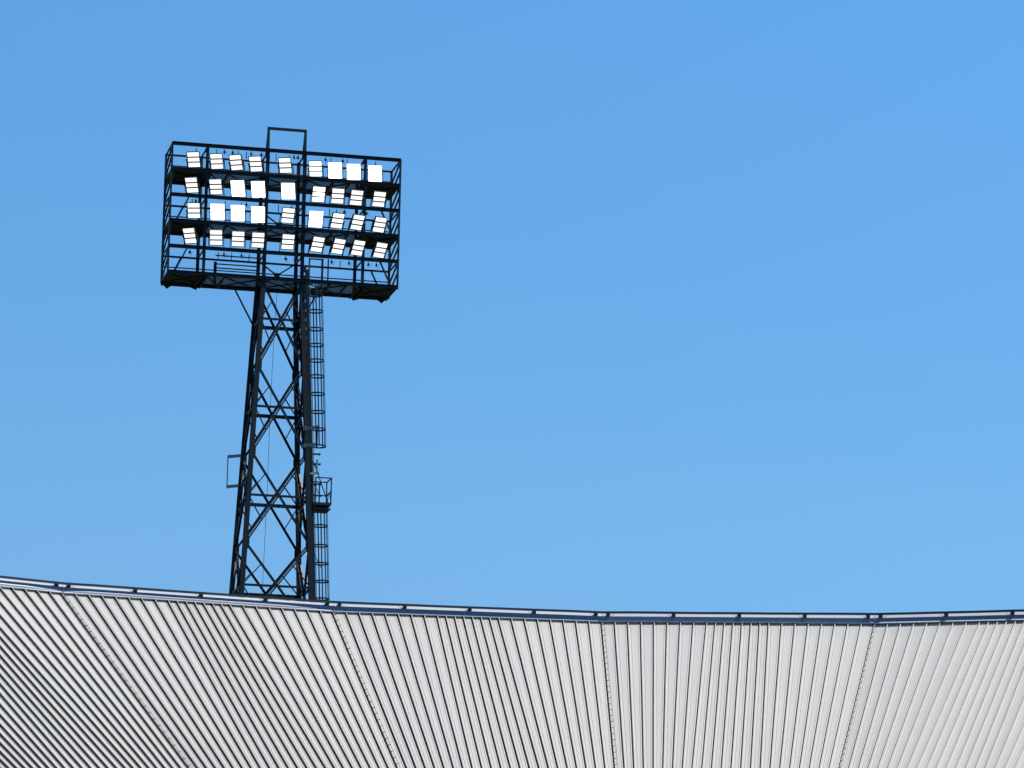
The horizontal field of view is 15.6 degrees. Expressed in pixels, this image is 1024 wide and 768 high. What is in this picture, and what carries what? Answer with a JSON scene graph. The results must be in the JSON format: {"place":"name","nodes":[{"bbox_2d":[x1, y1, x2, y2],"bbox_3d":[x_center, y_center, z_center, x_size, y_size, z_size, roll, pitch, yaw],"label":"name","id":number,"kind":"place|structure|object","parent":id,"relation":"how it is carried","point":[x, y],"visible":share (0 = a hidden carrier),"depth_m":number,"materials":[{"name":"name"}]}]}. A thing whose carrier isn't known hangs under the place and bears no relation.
{"place":"outdoors","nodes":[
{"label":"outdoors","id":0,"kind":"place"},
{"bbox_2d":[0,0,1023,615],"label":"sky","id":1,"kind":"structure","parent":0,"point":[696,305],"materials":[{"name":"blue"}]},
{"label":"ground","id":2,"kind":"structure","parent":0,"visible":0},
{"bbox_2d":[160,127,401,601],"bbox_3d":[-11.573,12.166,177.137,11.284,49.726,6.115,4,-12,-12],"label":"floodlight tower","id":3,"kind":"structure","parent":2,"relation":"on","point":[197,278],"depth_m":180.10,"materials":[{"name":"black metal"}]},
{"bbox_2d":[182,227,198,245],"bbox_3d":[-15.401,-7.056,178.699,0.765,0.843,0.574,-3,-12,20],"label":"floodlight","id":4,"kind":"object","parent":3,"relation":"attached to","point":[189,235],"visible":1,"depth_m":178.65,"materials":[{"name":"grey"}]},
{"bbox_2d":[184,177,200,194],"bbox_3d":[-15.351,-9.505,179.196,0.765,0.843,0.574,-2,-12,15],"label":"floodlight","id":5,"kind":"object","parent":3,"relation":"attached to","point":[191,185],"visible":1,"depth_m":179.14,"materials":[{"name":"grey"}]},
{"bbox_2d":[186,202,201,220],"bbox_3d":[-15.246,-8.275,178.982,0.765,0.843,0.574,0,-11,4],"label":"floodlight","id":6,"kind":"object","parent":3,"relation":"attached to","point":[193,211],"visible":1,"depth_m":178.94,"materials":[{"name":"grey"}]},
{"bbox_2d":[186,151,202,169],"bbox_3d":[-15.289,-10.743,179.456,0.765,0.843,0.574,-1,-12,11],"label":"floodlight","id":7,"kind":"object","parent":3,"relation":"attached to","point":[193,159],"visible":1,"depth_m":179.41,"materials":[{"name":"grey glass"}]},
{"bbox_2d":[208,229,223,246],"bbox_3d":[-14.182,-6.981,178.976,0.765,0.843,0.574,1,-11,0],"label":"floodlight","id":8,"kind":"object","parent":3,"relation":"attached to","point":[215,237],"visible":1,"depth_m":178.92,"materials":[{"name":"grey"}]},
{"bbox_2d":[208,178,224,196],"bbox_3d":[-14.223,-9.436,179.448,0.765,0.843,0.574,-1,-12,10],"label":"floodlight","id":9,"kind":"object","parent":3,"relation":"attached to","point":[215,187],"visible":1,"depth_m":179.40,"materials":[{"name":"grey"}]},
{"bbox_2d":[209,153,224,171],"bbox_3d":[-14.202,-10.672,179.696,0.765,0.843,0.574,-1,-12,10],"label":"floodlight","id":10,"kind":"object","parent":3,"relation":"attached to","point":[216,161],"visible":1,"depth_m":179.64,"materials":[{"name":"grey"}]},
{"bbox_2d":[210,203,225,221],"bbox_3d":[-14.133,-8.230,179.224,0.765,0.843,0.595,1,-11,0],"label":"floodlight","id":11,"kind":"object","parent":3,"relation":"attached to","point":[217,211],"visible":1,"depth_m":179.15,"materials":[{"name":"grey"}]},
{"bbox_2d":[226,454,243,488],"bbox_3d":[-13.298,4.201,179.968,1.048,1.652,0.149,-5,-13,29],"label":"antenna mount","id":12,"kind":"object","parent":3,"relation":"attached to","point":[228,457],"visible":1,"depth_m":180.07,"materials":[{"name":"metal"}]},
{"bbox_2d":[228,154,244,172],"bbox_3d":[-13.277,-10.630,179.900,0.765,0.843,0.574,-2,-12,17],"label":"floodlight","id":13,"kind":"object","parent":3,"relation":"attached to","point":[236,162],"visible":1,"depth_m":179.85,"materials":[{"name":"grey"}]},
{"bbox_2d":[230,230,245,247],"bbox_3d":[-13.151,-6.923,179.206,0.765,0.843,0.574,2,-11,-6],"label":"floodlight","id":14,"kind":"object","parent":3,"relation":"attached to","point":[238,239],"visible":1,"depth_m":179.16,"materials":[{"name":"grey"}]},
{"bbox_2d":[230,205,245,222],"bbox_3d":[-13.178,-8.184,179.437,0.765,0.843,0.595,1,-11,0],"label":"floodlight","id":15,"kind":"object","parent":3,"relation":"attached to","point":[237,212],"visible":1,"depth_m":179.36,"materials":[{"name":"grey"}]},
{"bbox_2d":[230,180,246,198],"bbox_3d":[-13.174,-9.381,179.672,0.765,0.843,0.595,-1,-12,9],"label":"floodlight","id":16,"kind":"object","parent":3,"relation":"attached to","point":[237,187],"visible":1,"depth_m":179.59,"materials":[{"name":"grey"}]},
{"bbox_2d":[248,156,264,173],"bbox_3d":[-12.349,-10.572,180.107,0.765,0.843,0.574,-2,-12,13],"label":"floodlight","id":17,"kind":"object","parent":3,"relation":"attached to","point":[255,164],"visible":1,"depth_m":180.06,"materials":[{"name":"grey"}]},
{"bbox_2d":[249,232,265,249],"bbox_3d":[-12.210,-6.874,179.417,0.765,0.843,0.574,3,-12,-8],"label":"floodlight","id":18,"kind":"object","parent":3,"relation":"attached to","point":[257,240],"visible":1,"depth_m":179.36,"materials":[{"name":"grey"}]},
{"bbox_2d":[250,206,265,224],"bbox_3d":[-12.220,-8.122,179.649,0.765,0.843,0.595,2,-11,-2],"label":"floodlight","id":19,"kind":"object","parent":3,"relation":"attached to","point":[257,214],"visible":1,"depth_m":179.57,"materials":[{"name":"grey"}]},
{"bbox_2d":[250,181,266,198],"bbox_3d":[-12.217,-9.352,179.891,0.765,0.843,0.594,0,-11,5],"label":"floodlight","id":20,"kind":"object","parent":3,"relation":"attached to","point":[257,188],"visible":1,"depth_m":179.81,"materials":[{"name":"grey"}]},
{"bbox_2d":[262,286,277,590],"bbox_3d":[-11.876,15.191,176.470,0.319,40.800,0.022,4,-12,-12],"label":"drop cable","id":21,"kind":"object","parent":3,"relation":"hanging from","point":[269,433],"visible":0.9,"depth_m":179.05,"materials":[{"name":"black rubber"}]},
{"bbox_2d":[277,157,293,174],"bbox_3d":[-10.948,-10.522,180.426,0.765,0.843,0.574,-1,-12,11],"label":"floodlight","id":22,"kind":"object","parent":3,"relation":"attached to","point":[285,165],"visible":1,"depth_m":180.37,"materials":[{"name":"grey glass"}]},
{"bbox_2d":[279,207,295,226],"bbox_3d":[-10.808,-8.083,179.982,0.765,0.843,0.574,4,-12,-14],"label":"floodlight","id":23,"kind":"object","parent":3,"relation":"attached to","point":[287,215],"visible":1,"depth_m":179.93,"materials":[{"name":"grey"}]},
{"bbox_2d":[279,233,295,251],"bbox_3d":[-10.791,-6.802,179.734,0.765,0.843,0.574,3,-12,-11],"label":"floodlight","id":24,"kind":"object","parent":3,"relation":"attached to","point":[287,241],"visible":1,"depth_m":179.68,"materials":[{"name":"grey"}]},
{"bbox_2d":[280,183,296,200],"bbox_3d":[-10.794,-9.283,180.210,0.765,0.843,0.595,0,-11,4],"label":"floodlight","id":25,"kind":"object","parent":3,"relation":"attached to","point":[288,190],"visible":1,"depth_m":180.13,"materials":[{"name":"grey"}]},
{"bbox_2d":[302,425,317,447],"bbox_3d":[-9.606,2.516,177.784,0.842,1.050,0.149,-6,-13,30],"label":"antenna mount","id":26,"kind":"object","parent":3,"relation":"attached to","point":[305,428],"visible":1,"depth_m":177.72,"materials":[{"name":"metal"}]},
{"bbox_2d":[307,210,323,228],"bbox_3d":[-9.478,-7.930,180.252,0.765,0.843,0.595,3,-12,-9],"label":"floodlight","id":27,"kind":"object","parent":3,"relation":"attached to","point":[315,218],"visible":1,"depth_m":180.17,"materials":[{"name":"grey"}]},
{"bbox_2d":[308,258,322,279],"bbox_3d":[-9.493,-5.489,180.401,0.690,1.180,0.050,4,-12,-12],"label":"access gate","id":28,"kind":"structure","parent":3,"relation":"attached to","point":[317,266],"depth_m":180.45,"materials":[{"name":"metal"}]},
{"bbox_2d":[308,161,323,178],"bbox_3d":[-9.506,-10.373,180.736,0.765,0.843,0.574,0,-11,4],"label":"floodlight","id":29,"kind":"object","parent":3,"relation":"attached to","point":[315,168],"visible":1,"depth_m":180.69,"materials":[{"name":"grey"}]},
{"bbox_2d":[303,261,329,603],"bbox_3d":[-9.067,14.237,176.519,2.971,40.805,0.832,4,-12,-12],"label":"caged ladder","id":30,"kind":"object","parent":3,"relation":"attached to","point":[307,307],"visible":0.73,"depth_m":178.81,"materials":[{"name":"black metal"}]},
{"bbox_2d":[313,465,331,513],"bbox_3d":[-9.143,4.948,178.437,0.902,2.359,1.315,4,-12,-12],"label":"rest balcony","id":31,"kind":"structure","parent":30,"relation":"attached to","point":[323,506],"depth_m":177.91,"materials":[{"name":"black metal"}]},
{"bbox_2d":[308,236,325,253],"bbox_3d":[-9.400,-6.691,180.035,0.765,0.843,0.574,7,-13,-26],"label":"floodlight","id":32,"kind":"object","parent":3,"relation":"attached to","point":[317,244],"visible":1,"depth_m":179.98,"materials":[{"name":"grey"}]},
{"bbox_2d":[310,186,326,202],"bbox_3d":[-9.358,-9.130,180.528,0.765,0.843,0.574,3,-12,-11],"label":"floodlight","id":33,"kind":"object","parent":3,"relation":"attached to","point":[318,194],"visible":1,"depth_m":180.48,"materials":[{"name":"grey"}]},
{"bbox_2d":[327,162,342,180],"bbox_3d":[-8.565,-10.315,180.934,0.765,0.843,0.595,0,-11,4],"label":"floodlight","id":34,"kind":"object","parent":3,"relation":"attached to","point":[335,169],"visible":1,"depth_m":180.84,"materials":[{"name":"grey"}]},
{"bbox_2d":[328,212,344,229],"bbox_3d":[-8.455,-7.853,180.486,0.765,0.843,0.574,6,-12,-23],"label":"floodlight","id":35,"kind":"object","parent":3,"relation":"attached to","point":[336,221],"visible":1,"depth_m":180.43,"materials":[{"name":"grey"}]},
{"bbox_2d":[328,237,345,255],"bbox_3d":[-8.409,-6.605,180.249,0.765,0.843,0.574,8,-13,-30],"label":"floodlight","id":36,"kind":"object","parent":3,"relation":"attached to","point":[337,246],"visible":1,"depth_m":180.19,"materials":[{"name":"grey"}]},
{"bbox_2d":[329,187,345,204],"bbox_3d":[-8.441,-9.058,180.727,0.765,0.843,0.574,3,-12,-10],"label":"floodlight","id":37,"kind":"object","parent":3,"relation":"attached to","point":[337,196],"visible":1,"depth_m":180.67,"materials":[{"name":"grey"}]},
{"bbox_2d":[346,164,361,181],"bbox_3d":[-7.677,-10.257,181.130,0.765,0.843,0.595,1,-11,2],"label":"floodlight","id":38,"kind":"object","parent":3,"relation":"attached to","point":[353,171],"visible":1,"depth_m":181.06,"materials":[{"name":"grey"}]},
{"bbox_2d":[347,189,363,205],"bbox_3d":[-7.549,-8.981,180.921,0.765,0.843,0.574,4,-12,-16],"label":"floodlight","id":39,"kind":"object","parent":3,"relation":"attached to","point":[356,197],"visible":1,"depth_m":180.86,"materials":[{"name":"grey"}]},
{"bbox_2d":[348,214,364,231],"bbox_3d":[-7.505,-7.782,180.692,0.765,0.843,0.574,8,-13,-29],"label":"floodlight","id":40,"kind":"object","parent":3,"relation":"attached to","point":[356,222],"visible":1,"depth_m":180.63,"materials":[{"name":"grey"}]},
{"bbox_2d":[348,239,365,256],"bbox_3d":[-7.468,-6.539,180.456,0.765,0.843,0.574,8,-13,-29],"label":"floodlight","id":41,"kind":"object","parent":3,"relation":"attached to","point":[357,248],"visible":1,"depth_m":180.39,"materials":[{"name":"grey"}]},
{"bbox_2d":[367,165,382,183],"bbox_3d":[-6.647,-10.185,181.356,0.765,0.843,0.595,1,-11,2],"label":"floodlight","id":42,"kind":"object","parent":3,"relation":"attached to","point":[374,173],"visible":1,"depth_m":181.28,"materials":[{"name":"grey"}]},
{"bbox_2d":[370,191,386,207],"bbox_3d":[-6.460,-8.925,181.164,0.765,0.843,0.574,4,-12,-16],"label":"floodlight","id":43,"kind":"object","parent":3,"relation":"attached to","point":[378,199],"visible":1,"depth_m":181.11,"materials":[{"name":"grey"}]},
{"bbox_2d":[370,216,387,233],"bbox_3d":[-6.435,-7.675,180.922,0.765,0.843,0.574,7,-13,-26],"label":"floodlight","id":44,"kind":"object","parent":3,"relation":"attached to","point":[378,225],"visible":1,"depth_m":180.86,"materials":[{"name":"grey"}]},
{"bbox_2d":[370,241,387,259],"bbox_3d":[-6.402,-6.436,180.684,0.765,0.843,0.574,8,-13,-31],"label":"floodlight","id":45,"kind":"object","parent":3,"relation":"attached to","point":[379,249],"visible":1,"depth_m":180.62,"materials":[{"name":"grey"}]},
{"bbox_2d":[0,578,1023,767],"bbox_3d":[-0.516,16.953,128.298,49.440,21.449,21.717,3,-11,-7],"label":"stadium roof","id":46,"kind":"structure","parent":2,"relation":"on","point":[214,681],"depth_m":132.76,"materials":[{"name":"grey metal"}]},
{"bbox_2d":[62,586,190,766],"bbox_3d":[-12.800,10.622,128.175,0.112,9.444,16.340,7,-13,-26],"label":"seam wire","id":47,"kind":"object","parent":46,"relation":"attached to","point":[126,679],"visible":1,"depth_m":129.68,"materials":[{"name":"metal"}]},
{"bbox_2d":[333,605,400,767],"bbox_3d":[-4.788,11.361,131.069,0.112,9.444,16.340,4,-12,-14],"label":"seam wire","id":48,"kind":"object","parent":46,"relation":"attached to","point":[366,688],"visible":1,"depth_m":132.87,"materials":[{"name":"metal"}]},
{"bbox_2d":[0,576,1023,617],"bbox_3d":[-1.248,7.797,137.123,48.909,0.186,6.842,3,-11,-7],"label":"rim rail","id":49,"kind":"object","parent":46,"relation":"on","point":[469,608],"visible":1,"depth_m":139.89,"materials":[{"name":"metal"}]},
{"bbox_2d":[601,615,617,765],"bbox_3d":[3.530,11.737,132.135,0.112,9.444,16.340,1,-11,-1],"label":"seam wire","id":50,"kind":"object","parent":46,"relation":"attached to","point":[607,692],"visible":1,"depth_m":134.30,"materials":[{"name":"metal"}]},
{"bbox_2d":[840,621,875,766],"bbox_3d":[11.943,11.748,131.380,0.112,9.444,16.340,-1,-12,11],"label":"seam wire","id":51,"kind":"object","parent":46,"relation":"attached to","point":[857,694],"visible":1,"depth_m":133.82,"materials":[{"name":"metal"}]},
{"bbox_3d":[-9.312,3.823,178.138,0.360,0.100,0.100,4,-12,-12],"label":"stub bracket","id":52,"kind":"object","parent":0,"visible":0},
{"bbox_2d":[310,459,317,474],"bbox_3d":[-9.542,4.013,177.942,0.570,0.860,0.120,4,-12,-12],"label":"panel antenna","id":53,"kind":"object","parent":52,"relation":"attached to","point":[313,473],"visible":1,"depth_m":177.93,"materials":[{"name":"grey"}]}
]}

